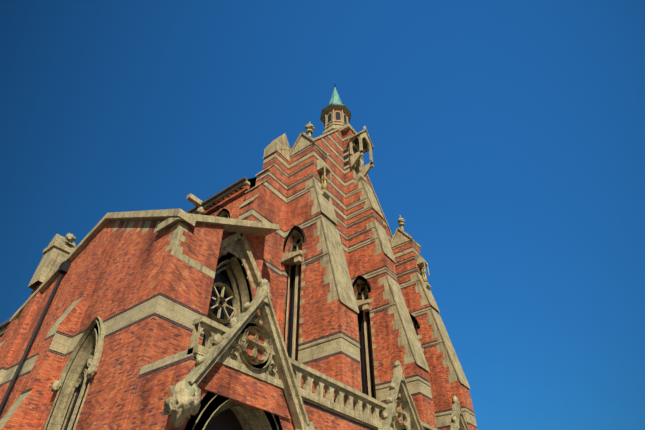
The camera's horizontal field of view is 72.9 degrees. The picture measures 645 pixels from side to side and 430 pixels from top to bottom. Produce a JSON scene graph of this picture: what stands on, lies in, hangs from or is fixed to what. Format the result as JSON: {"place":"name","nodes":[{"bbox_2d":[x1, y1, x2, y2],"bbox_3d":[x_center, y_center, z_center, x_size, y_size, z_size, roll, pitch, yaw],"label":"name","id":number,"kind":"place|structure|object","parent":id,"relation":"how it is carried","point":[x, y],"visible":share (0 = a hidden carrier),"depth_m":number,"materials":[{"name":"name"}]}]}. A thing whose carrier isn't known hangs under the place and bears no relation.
{"place":"outdoors","nodes":[
{"label":"outdoors","id":0,"kind":"place"},
{"bbox_2d":[11,176,255,317],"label":"nave side walls","id":1,"kind":"structure","parent":0,"point":[228,201],"depth_m":33.14,"materials":[{"name":"red brick"}]},
{"bbox_2d":[186,193,204,214],"bbox_3d":[-9.849,-0.641,34.346,0.707,1.294,1.950,-26,-47,28],"label":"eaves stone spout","id":2,"kind":"object","parent":1,"relation":"attached to","point":[194,200],"visible":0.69,"depth_m":34.24,"materials":[{"name":"stone"}]},
{"bbox_2d":[238,128,392,325],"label":"tower wall","id":3,"kind":"structure","parent":0,"point":[266,198],"depth_m":33.35,"materials":[{"name":"red brick"}]},
{"bbox_2d":[0,0,644,429],"label":"sky","id":4,"kind":"structure","parent":0,"point":[507,137],"materials":[{"name":"blue"}]},
{"label":"ground","id":5,"kind":"structure","parent":0,"visible":0},
{"bbox_2d":[0,233,75,382],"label":"buttress","id":6,"kind":"object","parent":5,"relation":"on","point":[58,250],"visible":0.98,"depth_m":28.65,"materials":[{"name":"brick"}]},
{"bbox_2d":[0,208,279,429],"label":"gabled wall","id":7,"kind":"structure","parent":5,"relation":"on","point":[125,297],"depth_m":20.89,"materials":[{"name":"brick"}]},
{"bbox_2d":[124,279,468,429],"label":"porch","id":8,"kind":"object","parent":5,"relation":"on","point":[226,378],"visible":1,"depth_m":16.74,"materials":[{"name":"stone"}]},
{"bbox_2d":[276,122,362,413],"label":"buttress","id":9,"kind":"structure","parent":5,"relation":"on","point":[317,317],"depth_m":27.30,"materials":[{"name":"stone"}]},
{"bbox_2d":[320,84,436,429],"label":"buttress","id":10,"kind":"structure","parent":5,"relation":"on","point":[387,335],"depth_m":34.31,"materials":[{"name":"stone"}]},
{"bbox_2d":[390,215,477,429],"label":"buttress","id":11,"kind":"structure","parent":5,"relation":"on","point":[447,379],"depth_m":38.37,"materials":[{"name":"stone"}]}
]}

